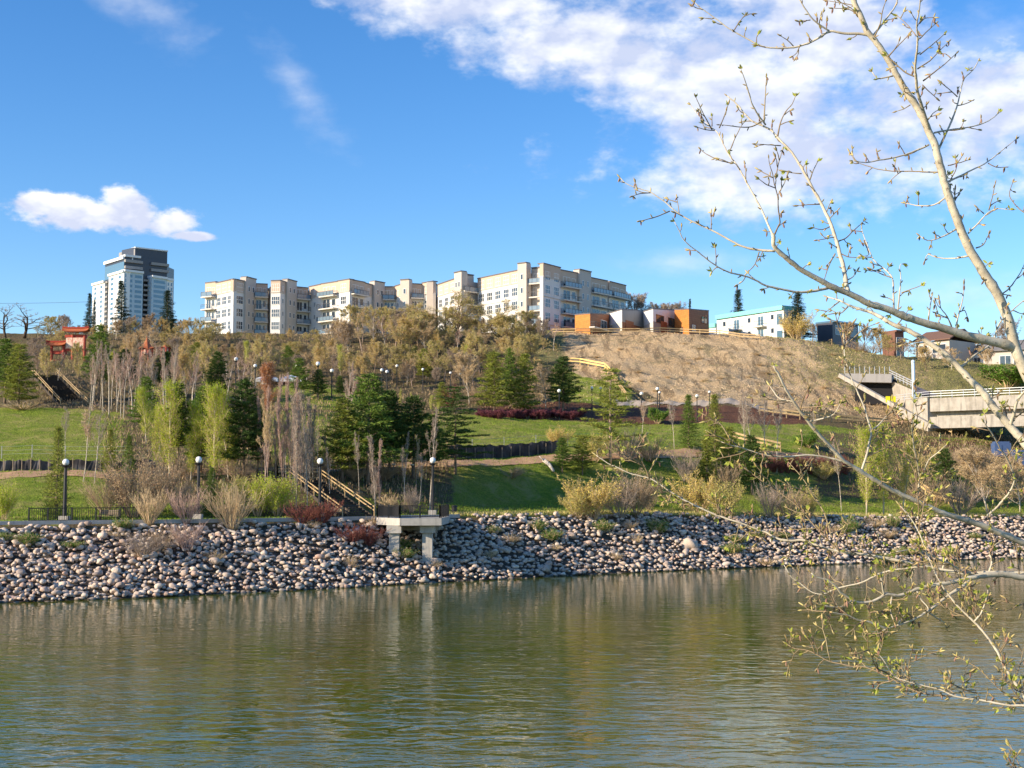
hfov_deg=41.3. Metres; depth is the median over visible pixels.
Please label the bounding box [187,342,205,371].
pine tree
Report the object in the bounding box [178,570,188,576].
rock
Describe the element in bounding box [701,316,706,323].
window
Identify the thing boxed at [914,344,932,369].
budding tree
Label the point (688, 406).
spruce tree
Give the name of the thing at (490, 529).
weed clump
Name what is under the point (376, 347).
budding tree
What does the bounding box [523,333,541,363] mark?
budding tree
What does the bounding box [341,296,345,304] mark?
window
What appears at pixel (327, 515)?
dogwood shrub
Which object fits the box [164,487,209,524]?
willow shrub
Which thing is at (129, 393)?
undergrowth
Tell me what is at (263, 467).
undergrowth
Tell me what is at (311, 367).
bare tree
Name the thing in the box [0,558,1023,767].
river water
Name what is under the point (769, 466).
dogwood shrub
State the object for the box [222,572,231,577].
rock
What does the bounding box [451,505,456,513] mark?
litter bin
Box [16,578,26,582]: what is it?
rock
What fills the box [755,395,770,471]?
birch tree
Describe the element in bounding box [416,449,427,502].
birch tree
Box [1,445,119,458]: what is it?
wire fence
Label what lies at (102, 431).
birch tree
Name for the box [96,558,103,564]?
rock
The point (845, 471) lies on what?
dogwood shrub
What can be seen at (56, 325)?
bare tree
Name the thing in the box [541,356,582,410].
pine tree
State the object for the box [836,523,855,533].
weed clump
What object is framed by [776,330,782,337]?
window
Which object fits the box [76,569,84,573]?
rock
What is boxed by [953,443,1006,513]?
bare tree
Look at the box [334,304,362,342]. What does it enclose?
budding tree
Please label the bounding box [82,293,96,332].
spruce tree
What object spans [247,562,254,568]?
rock
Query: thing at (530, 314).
budding tree
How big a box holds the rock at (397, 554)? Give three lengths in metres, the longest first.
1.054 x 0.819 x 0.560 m
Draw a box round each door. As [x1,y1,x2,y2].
[625,320,633,330]
[661,321,666,332]
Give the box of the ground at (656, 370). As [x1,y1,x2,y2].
[0,330,1023,601]
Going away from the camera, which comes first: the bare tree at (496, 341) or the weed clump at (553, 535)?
the weed clump at (553, 535)
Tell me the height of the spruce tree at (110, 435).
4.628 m
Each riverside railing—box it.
[28,507,147,520]
[297,504,372,517]
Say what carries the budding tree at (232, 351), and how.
on the ground at (656, 370)
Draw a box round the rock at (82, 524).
[78,522,86,527]
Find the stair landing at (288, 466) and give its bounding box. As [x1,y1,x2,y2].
[277,465,325,477]
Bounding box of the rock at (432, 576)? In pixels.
[429,573,436,578]
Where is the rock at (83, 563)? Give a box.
[80,561,87,565]
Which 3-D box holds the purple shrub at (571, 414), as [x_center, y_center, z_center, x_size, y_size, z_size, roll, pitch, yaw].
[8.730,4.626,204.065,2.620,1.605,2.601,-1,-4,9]
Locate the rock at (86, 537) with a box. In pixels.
[82,535,90,540]
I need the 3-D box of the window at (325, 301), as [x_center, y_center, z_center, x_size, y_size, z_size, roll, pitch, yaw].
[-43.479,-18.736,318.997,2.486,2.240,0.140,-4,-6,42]
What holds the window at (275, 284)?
in the apartment building at (245, 304)
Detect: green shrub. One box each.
[0,477,22,520]
[237,471,272,516]
[258,471,300,516]
[646,407,672,423]
[791,430,821,447]
[977,362,1023,388]
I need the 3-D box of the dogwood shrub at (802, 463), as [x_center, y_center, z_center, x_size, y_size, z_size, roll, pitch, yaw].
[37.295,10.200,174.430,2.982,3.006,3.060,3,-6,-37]
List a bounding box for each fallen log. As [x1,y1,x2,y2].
[218,524,255,540]
[539,456,554,471]
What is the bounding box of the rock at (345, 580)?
[342,578,349,583]
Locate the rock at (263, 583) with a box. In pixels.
[260,581,267,585]
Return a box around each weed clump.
[0,532,14,539]
[12,530,45,544]
[58,540,87,547]
[108,516,136,528]
[391,546,418,558]
[400,538,417,547]
[486,524,503,532]
[527,518,548,530]
[538,528,564,540]
[592,518,617,531]
[643,517,672,526]
[646,522,670,533]
[718,542,749,553]
[721,533,750,543]
[774,531,792,538]
[834,517,864,530]
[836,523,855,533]
[885,512,903,527]
[892,545,911,556]
[968,532,984,538]
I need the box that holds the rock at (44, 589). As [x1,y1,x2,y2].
[40,586,47,591]
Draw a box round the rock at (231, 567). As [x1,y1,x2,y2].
[227,565,234,570]
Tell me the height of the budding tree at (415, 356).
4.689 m
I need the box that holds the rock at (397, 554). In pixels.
[392,551,400,557]
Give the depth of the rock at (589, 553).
128.55 m
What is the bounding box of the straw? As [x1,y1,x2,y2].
[564,329,902,426]
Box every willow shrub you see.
[128,486,175,525]
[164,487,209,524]
[166,520,208,552]
[195,478,272,530]
[374,494,401,506]
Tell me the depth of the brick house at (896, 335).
287.15 m
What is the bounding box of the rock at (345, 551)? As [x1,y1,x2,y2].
[342,549,348,553]
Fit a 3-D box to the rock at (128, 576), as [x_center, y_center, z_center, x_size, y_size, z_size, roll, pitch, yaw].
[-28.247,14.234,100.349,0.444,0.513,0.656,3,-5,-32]
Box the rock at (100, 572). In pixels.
[94,570,102,575]
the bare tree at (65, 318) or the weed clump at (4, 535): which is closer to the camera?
the weed clump at (4, 535)
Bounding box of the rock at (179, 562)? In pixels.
[175,560,182,565]
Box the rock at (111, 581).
[107,578,114,585]
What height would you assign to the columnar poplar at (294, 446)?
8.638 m
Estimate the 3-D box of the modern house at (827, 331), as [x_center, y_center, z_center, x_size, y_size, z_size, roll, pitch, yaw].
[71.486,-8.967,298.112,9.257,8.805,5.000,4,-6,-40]
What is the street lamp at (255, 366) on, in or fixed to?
on the ground at (656, 370)
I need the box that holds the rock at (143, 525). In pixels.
[138,523,147,527]
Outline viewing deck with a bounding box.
[376,504,449,561]
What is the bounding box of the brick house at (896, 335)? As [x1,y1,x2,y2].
[882,330,904,356]
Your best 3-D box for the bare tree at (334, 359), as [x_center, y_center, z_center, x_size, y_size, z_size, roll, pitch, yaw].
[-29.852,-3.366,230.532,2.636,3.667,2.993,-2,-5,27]
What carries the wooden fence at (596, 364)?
on the ground at (656, 370)
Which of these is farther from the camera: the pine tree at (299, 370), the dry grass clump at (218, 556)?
the pine tree at (299, 370)
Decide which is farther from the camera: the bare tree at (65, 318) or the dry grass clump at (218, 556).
the bare tree at (65, 318)
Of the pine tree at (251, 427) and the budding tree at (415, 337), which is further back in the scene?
the budding tree at (415, 337)
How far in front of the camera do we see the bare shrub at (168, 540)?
105.73 m
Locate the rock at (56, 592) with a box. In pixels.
[51,590,61,594]
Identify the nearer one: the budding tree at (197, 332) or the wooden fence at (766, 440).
the wooden fence at (766, 440)
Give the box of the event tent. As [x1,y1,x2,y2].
[256,375,304,383]
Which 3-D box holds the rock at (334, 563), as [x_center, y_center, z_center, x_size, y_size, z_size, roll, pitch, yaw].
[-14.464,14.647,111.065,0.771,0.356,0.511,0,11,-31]
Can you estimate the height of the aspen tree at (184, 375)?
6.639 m
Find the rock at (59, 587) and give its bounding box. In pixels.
[54,585,63,589]
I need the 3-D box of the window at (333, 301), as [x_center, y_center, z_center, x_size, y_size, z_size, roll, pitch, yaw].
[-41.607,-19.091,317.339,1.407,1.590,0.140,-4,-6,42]
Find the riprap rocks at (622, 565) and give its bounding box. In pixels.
[0,511,1023,602]
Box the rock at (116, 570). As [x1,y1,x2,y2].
[112,567,120,573]
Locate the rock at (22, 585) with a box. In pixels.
[19,582,26,587]
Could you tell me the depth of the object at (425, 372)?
230.19 m
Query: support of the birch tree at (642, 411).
on the ground at (656, 370)
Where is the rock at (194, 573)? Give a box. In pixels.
[190,571,198,576]
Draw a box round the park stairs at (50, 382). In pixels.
[32,368,88,404]
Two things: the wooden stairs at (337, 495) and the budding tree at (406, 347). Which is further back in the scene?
the budding tree at (406, 347)
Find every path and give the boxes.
[0,448,834,478]
[616,398,767,409]
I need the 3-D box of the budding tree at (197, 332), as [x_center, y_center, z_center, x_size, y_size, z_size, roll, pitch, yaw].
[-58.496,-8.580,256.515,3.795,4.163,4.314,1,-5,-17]
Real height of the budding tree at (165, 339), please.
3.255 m
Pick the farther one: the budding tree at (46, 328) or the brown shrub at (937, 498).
the budding tree at (46, 328)
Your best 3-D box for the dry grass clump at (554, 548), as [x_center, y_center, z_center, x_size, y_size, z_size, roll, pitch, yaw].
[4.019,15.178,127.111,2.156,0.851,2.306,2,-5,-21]
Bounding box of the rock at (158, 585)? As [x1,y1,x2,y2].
[154,583,162,588]
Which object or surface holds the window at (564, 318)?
in the apartment building at (556, 295)
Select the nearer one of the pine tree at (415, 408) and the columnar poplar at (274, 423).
the columnar poplar at (274, 423)
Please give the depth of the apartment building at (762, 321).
293.53 m
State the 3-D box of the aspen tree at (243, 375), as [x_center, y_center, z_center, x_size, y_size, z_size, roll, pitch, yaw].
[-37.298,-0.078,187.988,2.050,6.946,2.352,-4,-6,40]
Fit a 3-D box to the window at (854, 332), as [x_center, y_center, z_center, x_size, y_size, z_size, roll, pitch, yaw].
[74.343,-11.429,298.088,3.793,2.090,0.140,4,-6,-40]
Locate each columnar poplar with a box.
[256,396,263,478]
[262,387,270,480]
[272,374,283,475]
[275,402,284,473]
[282,373,290,479]
[287,376,298,474]
[289,393,303,509]
[292,410,298,469]
[296,392,302,484]
[298,390,312,508]
[298,398,305,475]
[305,402,315,479]
[306,395,314,463]
[309,403,318,450]
[322,436,328,470]
[366,433,378,512]
[375,439,382,504]
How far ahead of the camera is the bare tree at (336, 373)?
221.24 m
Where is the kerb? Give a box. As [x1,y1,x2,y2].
[0,514,459,524]
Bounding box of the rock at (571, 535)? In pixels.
[567,532,575,538]
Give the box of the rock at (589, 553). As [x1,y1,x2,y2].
[585,551,593,555]
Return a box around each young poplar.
[135,386,156,443]
[142,402,168,471]
[152,375,186,476]
[183,398,207,479]
[198,379,233,480]
[204,388,241,479]
[242,339,250,363]
[336,343,345,372]
[428,395,433,409]
[850,423,880,514]
[865,420,899,514]
[895,423,919,514]
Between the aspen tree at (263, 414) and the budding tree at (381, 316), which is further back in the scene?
the budding tree at (381, 316)
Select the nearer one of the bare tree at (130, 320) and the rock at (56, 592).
the rock at (56, 592)
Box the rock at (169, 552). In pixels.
[165,550,172,555]
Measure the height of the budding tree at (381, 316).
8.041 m
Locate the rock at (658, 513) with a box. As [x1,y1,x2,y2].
[653,511,662,515]
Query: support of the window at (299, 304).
in the apartment building at (245, 304)
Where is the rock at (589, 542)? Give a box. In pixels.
[584,540,593,544]
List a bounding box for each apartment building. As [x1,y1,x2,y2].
[200,276,437,333]
[437,262,630,332]
[709,305,800,337]
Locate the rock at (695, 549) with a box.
[691,548,699,552]
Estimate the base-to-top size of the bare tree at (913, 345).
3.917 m
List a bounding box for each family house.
[913,329,974,361]
[973,344,983,362]
[983,340,1023,364]
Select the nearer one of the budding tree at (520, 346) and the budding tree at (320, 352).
the budding tree at (320, 352)
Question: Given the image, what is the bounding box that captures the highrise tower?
[91,247,173,333]
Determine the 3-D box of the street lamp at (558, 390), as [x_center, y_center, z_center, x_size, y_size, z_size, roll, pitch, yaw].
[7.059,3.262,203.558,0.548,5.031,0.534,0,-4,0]
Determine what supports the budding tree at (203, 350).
on the ground at (656, 370)
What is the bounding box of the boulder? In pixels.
[679,538,697,548]
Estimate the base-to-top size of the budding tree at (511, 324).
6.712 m
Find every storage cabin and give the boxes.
[991,441,1010,456]
[1010,450,1023,464]
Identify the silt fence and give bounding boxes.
[0,458,160,470]
[448,440,559,457]
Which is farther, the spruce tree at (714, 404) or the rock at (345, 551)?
the spruce tree at (714, 404)
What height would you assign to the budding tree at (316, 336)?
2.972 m
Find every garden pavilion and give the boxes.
[140,338,154,363]
[161,345,170,355]
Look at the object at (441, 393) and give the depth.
200.30 m
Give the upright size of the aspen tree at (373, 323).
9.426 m
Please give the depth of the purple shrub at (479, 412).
197.03 m
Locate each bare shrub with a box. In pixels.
[113,530,178,558]
[139,527,181,552]
[286,433,322,470]
[401,482,421,513]
[597,477,641,517]
[612,426,649,461]
[634,434,677,462]
[667,446,704,482]
[699,460,745,491]
[753,480,784,517]
[768,485,814,520]
[936,475,988,514]
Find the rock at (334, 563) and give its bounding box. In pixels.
[331,561,339,565]
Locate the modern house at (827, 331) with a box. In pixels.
[815,320,857,348]
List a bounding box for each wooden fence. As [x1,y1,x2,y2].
[534,356,610,372]
[552,327,759,338]
[610,372,626,398]
[732,431,780,451]
[759,406,887,425]
[920,481,963,505]
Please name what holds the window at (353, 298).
in the apartment building at (245, 304)
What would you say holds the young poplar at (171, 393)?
on the ground at (656, 370)
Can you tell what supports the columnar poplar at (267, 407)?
on the ground at (656, 370)
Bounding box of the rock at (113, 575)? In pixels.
[109,572,121,579]
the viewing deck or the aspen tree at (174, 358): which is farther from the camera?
the aspen tree at (174, 358)
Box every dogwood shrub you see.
[279,500,325,523]
[298,499,342,523]
[332,520,369,542]
[338,379,364,396]
[351,524,386,545]
[443,383,455,409]
[757,457,778,470]
[764,454,783,472]
[768,455,790,472]
[779,454,797,472]
[790,454,806,472]
[791,454,813,473]
[800,453,822,474]
[806,454,827,468]
[822,454,844,473]
[827,453,850,474]
[833,454,855,474]
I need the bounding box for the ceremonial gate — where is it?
[45,326,90,360]
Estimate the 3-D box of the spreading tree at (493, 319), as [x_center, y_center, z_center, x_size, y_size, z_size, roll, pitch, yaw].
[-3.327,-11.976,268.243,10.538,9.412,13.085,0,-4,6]
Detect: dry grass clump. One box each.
[1,400,63,409]
[106,530,126,536]
[131,550,156,556]
[205,550,228,558]
[305,520,320,527]
[341,555,358,564]
[361,516,375,524]
[425,561,443,566]
[485,548,498,557]
[500,532,524,542]
[549,544,563,550]
[608,550,623,560]
[622,520,640,529]
[629,530,645,542]
[756,555,779,565]
[825,522,845,531]
[863,513,892,527]
[877,528,901,538]
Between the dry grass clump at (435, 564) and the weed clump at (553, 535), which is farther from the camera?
the weed clump at (553, 535)
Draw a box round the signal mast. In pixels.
[911,360,915,401]
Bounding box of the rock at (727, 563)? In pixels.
[722,561,730,565]
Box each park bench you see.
[99,510,118,519]
[331,508,348,515]
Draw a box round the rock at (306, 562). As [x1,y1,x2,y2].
[300,559,308,564]
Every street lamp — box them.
[58,459,69,519]
[193,456,202,518]
[234,357,237,388]
[253,364,256,393]
[316,458,323,516]
[330,369,333,399]
[428,457,436,514]
[557,389,560,418]
[656,387,658,408]
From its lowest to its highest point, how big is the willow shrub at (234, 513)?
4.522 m
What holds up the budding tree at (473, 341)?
on the ground at (656, 370)
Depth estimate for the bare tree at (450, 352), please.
243.84 m
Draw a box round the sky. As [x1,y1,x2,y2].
[0,0,1023,356]
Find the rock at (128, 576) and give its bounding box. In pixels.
[126,573,132,579]
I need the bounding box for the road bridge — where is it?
[894,387,1023,430]
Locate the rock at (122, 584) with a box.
[115,582,124,587]
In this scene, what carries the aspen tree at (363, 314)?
on the ground at (656, 370)
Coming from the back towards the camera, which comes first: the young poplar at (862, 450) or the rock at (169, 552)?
the young poplar at (862, 450)
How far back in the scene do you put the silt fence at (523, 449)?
159.28 m
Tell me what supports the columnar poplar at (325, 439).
on the ground at (656, 370)
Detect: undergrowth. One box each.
[33,329,559,418]
[101,406,448,502]
[847,392,1023,501]
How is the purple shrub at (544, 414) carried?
on the ground at (656, 370)
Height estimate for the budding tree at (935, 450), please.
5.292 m
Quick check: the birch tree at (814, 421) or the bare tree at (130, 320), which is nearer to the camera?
the birch tree at (814, 421)
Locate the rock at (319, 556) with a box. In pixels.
[315,554,324,558]
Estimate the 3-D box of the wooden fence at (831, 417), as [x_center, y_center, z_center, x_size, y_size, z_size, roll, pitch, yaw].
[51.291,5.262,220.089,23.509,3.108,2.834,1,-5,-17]
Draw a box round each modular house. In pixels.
[575,313,611,334]
[606,309,643,332]
[643,308,674,332]
[674,308,708,334]
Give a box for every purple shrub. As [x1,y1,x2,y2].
[475,408,490,416]
[482,410,496,417]
[490,409,506,418]
[504,408,521,417]
[515,411,526,418]
[522,409,536,416]
[527,411,539,417]
[533,409,550,418]
[549,407,566,417]
[563,410,577,418]
[568,410,587,416]
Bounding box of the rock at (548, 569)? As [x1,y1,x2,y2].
[543,566,550,572]
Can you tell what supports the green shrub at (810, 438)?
on the ground at (656, 370)
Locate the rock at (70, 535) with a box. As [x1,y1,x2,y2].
[66,533,74,537]
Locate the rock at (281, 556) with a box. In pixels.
[275,554,283,559]
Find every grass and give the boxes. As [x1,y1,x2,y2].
[0,407,1023,506]
[0,494,1023,520]
[449,509,1023,516]
[767,336,1019,397]
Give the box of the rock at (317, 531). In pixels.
[313,529,320,533]
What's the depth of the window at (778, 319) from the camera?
288.09 m
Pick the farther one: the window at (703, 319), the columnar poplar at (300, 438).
the window at (703, 319)
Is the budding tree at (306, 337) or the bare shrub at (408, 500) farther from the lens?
the budding tree at (306, 337)
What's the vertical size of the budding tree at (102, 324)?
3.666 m
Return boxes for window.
[152,279,171,331]
[206,300,210,308]
[216,297,220,305]
[216,310,220,318]
[222,296,226,304]
[222,309,225,317]
[236,295,242,303]
[236,308,242,316]
[236,321,242,329]
[256,300,261,308]
[256,312,261,316]
[271,296,279,304]
[271,309,278,316]
[271,322,278,329]
[273,284,279,291]
[296,314,301,322]
[296,326,301,333]
[297,302,301,310]
[323,299,329,307]
[323,311,329,320]
[323,324,329,332]
[331,298,335,305]
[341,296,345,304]
[352,297,357,305]
[479,294,483,302]
[487,292,491,300]
[487,305,491,313]
[495,290,500,299]
[495,304,500,312]
[503,289,508,297]
[512,287,517,296]
[512,301,517,309]
[545,284,549,293]
[545,298,549,307]
[545,312,549,321]
[554,287,558,295]
[554,300,558,309]
[554,314,558,322]
[563,290,569,299]
[563,303,569,312]
[563,316,569,326]
[601,320,606,327]
[656,314,663,323]
[668,317,674,326]
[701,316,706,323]
[734,319,739,328]
[758,316,763,325]
[758,329,763,335]
[776,313,782,324]
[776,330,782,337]
[835,325,844,335]
[847,327,856,336]
[896,337,902,356]
[932,343,945,353]
[974,357,980,362]
[999,355,1010,364]
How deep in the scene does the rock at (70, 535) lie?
105.15 m
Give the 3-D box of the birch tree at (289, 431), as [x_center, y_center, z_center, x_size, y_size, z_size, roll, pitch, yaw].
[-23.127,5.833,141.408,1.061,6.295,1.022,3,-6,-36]
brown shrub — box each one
[69,468,132,515]
[94,444,174,518]
[135,447,186,510]
[162,468,195,514]
[163,457,196,479]
[217,455,264,481]
[254,447,287,473]
[303,449,337,476]
[338,460,369,481]
[362,462,401,480]
[388,497,413,511]
[464,383,491,403]
[500,465,529,478]
[610,465,662,516]
[634,477,667,510]
[838,338,897,354]
[897,469,957,512]
[949,444,993,471]
[966,444,1023,480]
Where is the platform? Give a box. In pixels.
[838,367,936,427]
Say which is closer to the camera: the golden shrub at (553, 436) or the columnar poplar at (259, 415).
the columnar poplar at (259, 415)
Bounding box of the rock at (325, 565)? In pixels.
[320,562,329,568]
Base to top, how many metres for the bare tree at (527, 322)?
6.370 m
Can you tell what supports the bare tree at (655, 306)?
on the ground at (656, 370)
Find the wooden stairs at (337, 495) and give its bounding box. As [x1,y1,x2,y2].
[288,467,374,516]
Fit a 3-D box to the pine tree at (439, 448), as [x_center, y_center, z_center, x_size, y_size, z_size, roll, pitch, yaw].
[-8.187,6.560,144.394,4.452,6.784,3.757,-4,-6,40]
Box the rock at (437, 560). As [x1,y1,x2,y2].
[431,558,440,563]
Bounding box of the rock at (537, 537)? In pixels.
[534,534,540,539]
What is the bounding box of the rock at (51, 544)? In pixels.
[46,542,54,547]
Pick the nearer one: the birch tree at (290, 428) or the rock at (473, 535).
the rock at (473, 535)
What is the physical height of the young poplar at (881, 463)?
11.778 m
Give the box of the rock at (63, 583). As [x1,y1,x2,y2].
[57,581,66,586]
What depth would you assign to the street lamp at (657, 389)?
212.38 m
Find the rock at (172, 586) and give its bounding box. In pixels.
[169,583,178,589]
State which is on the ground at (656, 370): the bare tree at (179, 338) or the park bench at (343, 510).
the bare tree at (179, 338)
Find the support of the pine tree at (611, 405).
on the ground at (656, 370)
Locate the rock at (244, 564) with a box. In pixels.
[241,562,248,567]
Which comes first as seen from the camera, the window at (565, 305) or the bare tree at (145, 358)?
the bare tree at (145, 358)
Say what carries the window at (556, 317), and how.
in the apartment building at (556, 295)
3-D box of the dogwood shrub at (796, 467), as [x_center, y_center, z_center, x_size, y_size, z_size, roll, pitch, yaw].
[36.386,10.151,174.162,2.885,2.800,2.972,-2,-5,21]
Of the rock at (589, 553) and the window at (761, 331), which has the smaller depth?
the rock at (589, 553)
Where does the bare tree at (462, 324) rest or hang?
on the ground at (656, 370)
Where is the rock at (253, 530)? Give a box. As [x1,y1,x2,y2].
[249,529,257,532]
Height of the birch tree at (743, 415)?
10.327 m
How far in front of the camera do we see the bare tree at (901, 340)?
275.35 m
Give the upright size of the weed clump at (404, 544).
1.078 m
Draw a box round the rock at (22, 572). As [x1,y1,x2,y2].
[16,569,25,575]
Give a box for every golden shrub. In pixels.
[217,469,260,511]
[546,421,575,445]
[554,465,624,519]
[557,486,598,518]
[579,430,609,462]
[665,468,721,512]
[695,477,746,516]
[777,310,814,339]
[791,483,822,518]
[812,458,839,479]
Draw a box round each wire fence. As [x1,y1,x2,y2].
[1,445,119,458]
[476,433,607,443]
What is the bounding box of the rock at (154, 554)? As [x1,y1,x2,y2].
[149,551,157,557]
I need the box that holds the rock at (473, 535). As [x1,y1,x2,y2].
[471,533,478,537]
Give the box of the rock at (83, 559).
[79,557,87,560]
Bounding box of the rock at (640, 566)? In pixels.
[636,563,643,568]
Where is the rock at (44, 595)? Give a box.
[41,593,48,598]
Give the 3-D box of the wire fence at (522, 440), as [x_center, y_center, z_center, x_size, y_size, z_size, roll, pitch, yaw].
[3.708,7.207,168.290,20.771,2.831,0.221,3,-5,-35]
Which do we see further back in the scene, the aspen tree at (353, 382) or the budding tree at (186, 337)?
the budding tree at (186, 337)
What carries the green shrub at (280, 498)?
on the ground at (656, 370)
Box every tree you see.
[0,304,14,338]
[0,338,27,403]
[0,343,41,405]
[11,303,48,337]
[25,335,47,361]
[29,343,45,373]
[32,315,61,335]
[37,425,74,518]
[38,348,62,379]
[46,330,65,340]
[47,320,64,334]
[55,352,65,379]
[58,314,73,326]
[61,407,70,436]
[65,342,86,387]
[80,324,115,399]
[81,403,97,481]
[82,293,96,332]
[86,337,95,346]
[87,358,96,405]
[88,327,96,336]
[90,339,101,409]
[91,300,96,332]
[92,409,107,482]
[93,359,100,400]
[96,342,106,410]
[98,363,105,404]
[100,323,113,336]
[101,428,119,471]
[104,344,113,414]
[107,353,119,393]
[109,280,135,333]
[109,319,124,340]
[109,351,117,409]
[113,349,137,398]
[113,356,119,411]
[114,368,128,417]
[115,351,126,411]
[118,347,132,418]
[119,332,140,345]
[120,315,143,333]
[121,358,137,413]
[121,435,136,472]
[123,334,145,384]
[125,353,134,408]
[126,321,144,334]
[126,376,163,424]
[130,331,142,347]
[132,364,138,401]
[136,351,143,402]
[136,351,144,387]
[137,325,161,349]
[142,313,158,340]
[142,352,149,370]
[142,359,151,399]
[146,343,161,372]
[146,353,155,391]
[148,368,157,396]
[151,317,170,341]
[152,351,178,395]
[155,290,176,333]
[159,331,174,344]
[159,348,165,373]
[159,365,168,404]
[161,348,170,419]
[162,319,181,333]
[162,382,194,477]
[166,325,181,337]
[166,334,181,346]
[166,337,179,356]
[168,356,183,380]
[169,344,178,389]
[169,348,180,380]
[171,345,177,386]
[175,318,185,335]
[175,344,197,392]
[179,317,198,342]
[181,332,194,346]
[181,371,190,419]
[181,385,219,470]
[183,345,198,354]
[185,364,201,399]
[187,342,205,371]
[192,327,210,344]
[192,350,200,396]
[193,318,210,337]
[195,339,229,390]
[196,327,217,344]
[200,351,234,389]
[200,467,223,515]
[206,345,218,356]
[209,323,224,341]
[210,378,276,475]
[215,343,229,357]
[222,364,233,392]
[223,331,231,340]
[228,343,239,366]
[232,331,240,340]
[233,339,249,366]
[233,360,250,399]
[244,351,262,381]
[245,408,273,472]
[246,333,255,341]
[250,338,283,368]
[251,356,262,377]
[255,394,270,482]
[258,361,279,411]
[263,401,276,479]
[265,333,276,343]
[272,348,283,365]
[275,356,294,374]
[278,402,284,467]
[279,341,302,356]
[279,345,294,370]
[281,416,284,478]
[281,424,288,471]
[286,328,293,338]
[286,413,291,462]
[287,358,313,399]
[289,415,297,492]
[290,355,302,362]
[299,343,311,358]
[300,363,315,377]
[301,352,313,371]
[302,332,310,341]
[303,418,310,487]
[305,329,321,343]
[308,339,322,348]
[308,369,330,399]
[309,397,370,481]
[312,342,333,375]
[314,426,320,474]
[321,325,340,340]
[325,338,335,354]
[325,342,352,366]
[325,448,332,493]
[328,354,338,373]
[328,373,411,484]
[330,317,357,356]
[332,376,347,392]
[333,368,338,380]
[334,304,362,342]
[334,321,354,349]
[339,352,355,373]
[343,361,353,409]
[346,365,357,409]
[347,348,369,370]
[348,313,363,351]
[348,351,372,378]
[352,431,360,479]
[359,307,369,343]
[360,344,372,359]
[361,305,389,341]
[365,306,394,342]
[366,337,390,375]
[367,310,378,357]
[370,390,414,479]
[377,317,389,343]
[378,303,414,342]
[378,355,390,373]
[380,301,436,345]
[380,344,405,362]
[382,368,392,387]
[385,358,402,381]
[386,395,444,479]
[387,313,412,346]
[389,309,409,345]
[389,313,425,349]
[394,343,415,362]
[397,363,413,387]
[398,364,416,385]
[399,358,415,383]
[399,449,407,504]
[402,430,409,483]
[405,352,427,377]
[407,311,430,347]
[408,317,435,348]
[410,345,419,368]
[413,435,420,480]
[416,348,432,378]
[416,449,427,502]
[421,339,451,381]
[421,414,453,460]
[422,309,440,346]
[425,409,438,509]
[426,329,448,355]
[427,324,457,355]
[429,289,486,346]
[431,313,443,339]
[431,367,442,382]
[431,386,494,474]
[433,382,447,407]
[435,306,458,342]
[442,344,466,364]
[442,354,450,380]
[445,347,459,369]
[446,370,456,383]
[448,353,461,377]
[451,313,471,336]
[453,349,478,403]
[455,329,462,346]
[457,352,481,384]
[460,317,488,339]
[461,329,502,375]
[466,344,481,377]
[468,329,490,354]
[470,299,519,338]
[470,317,492,343]
[473,351,518,410]
[478,351,489,369]
[489,336,502,355]
[492,310,526,345]
[497,315,524,339]
[498,335,512,355]
[498,346,517,408]
[500,333,529,358]
[502,338,526,367]
[504,353,540,409]
[512,310,545,343]
[521,317,537,339]
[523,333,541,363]
[528,363,558,408]
[535,318,549,346]
[540,338,552,349]
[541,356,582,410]
[549,437,574,472]
[551,323,559,350]
[568,368,655,461]
[568,435,597,475]
[592,0,1023,767]
[626,291,649,309]
[640,401,647,435]
[647,301,670,308]
[660,301,687,308]
[667,398,675,448]
[676,394,702,447]
[693,434,722,481]
[698,394,724,455]
[713,426,746,479]
[729,289,745,312]
[731,434,772,494]
[736,389,755,469]
[738,390,752,469]
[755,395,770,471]
[771,391,784,472]
[782,293,815,338]
[809,322,817,340]
[810,403,818,447]
[829,439,841,510]
[837,320,854,345]
[857,323,873,347]
[868,324,887,354]
[880,334,898,351]
[896,337,908,359]
[897,434,925,494]
[901,341,920,356]
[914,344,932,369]
[920,444,947,471]
[924,448,964,503]
[937,346,962,369]
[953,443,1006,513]
[977,345,994,365]
[990,455,1023,511]
[991,320,1021,338]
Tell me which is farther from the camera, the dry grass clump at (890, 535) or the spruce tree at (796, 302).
the spruce tree at (796, 302)
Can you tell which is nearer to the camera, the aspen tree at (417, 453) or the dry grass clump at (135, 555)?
the dry grass clump at (135, 555)
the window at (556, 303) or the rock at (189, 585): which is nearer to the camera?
the rock at (189, 585)
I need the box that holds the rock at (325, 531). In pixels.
[321,529,328,534]
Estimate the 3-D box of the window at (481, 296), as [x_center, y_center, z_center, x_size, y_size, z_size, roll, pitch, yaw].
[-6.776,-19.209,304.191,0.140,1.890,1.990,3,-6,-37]
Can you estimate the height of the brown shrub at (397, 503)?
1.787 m
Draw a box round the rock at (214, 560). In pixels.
[209,557,220,564]
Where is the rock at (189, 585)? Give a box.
[184,582,195,588]
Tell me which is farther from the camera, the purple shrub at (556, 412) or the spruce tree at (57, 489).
the purple shrub at (556, 412)
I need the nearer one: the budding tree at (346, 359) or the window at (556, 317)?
the budding tree at (346, 359)
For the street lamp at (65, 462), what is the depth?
109.08 m
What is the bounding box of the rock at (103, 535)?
[97,532,107,538]
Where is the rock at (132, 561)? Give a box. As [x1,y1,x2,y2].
[128,559,137,563]
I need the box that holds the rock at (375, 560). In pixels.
[371,558,378,563]
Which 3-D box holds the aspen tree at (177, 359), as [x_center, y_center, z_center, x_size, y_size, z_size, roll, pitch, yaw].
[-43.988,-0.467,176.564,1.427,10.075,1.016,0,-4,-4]
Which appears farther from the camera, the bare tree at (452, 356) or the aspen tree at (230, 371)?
the bare tree at (452, 356)

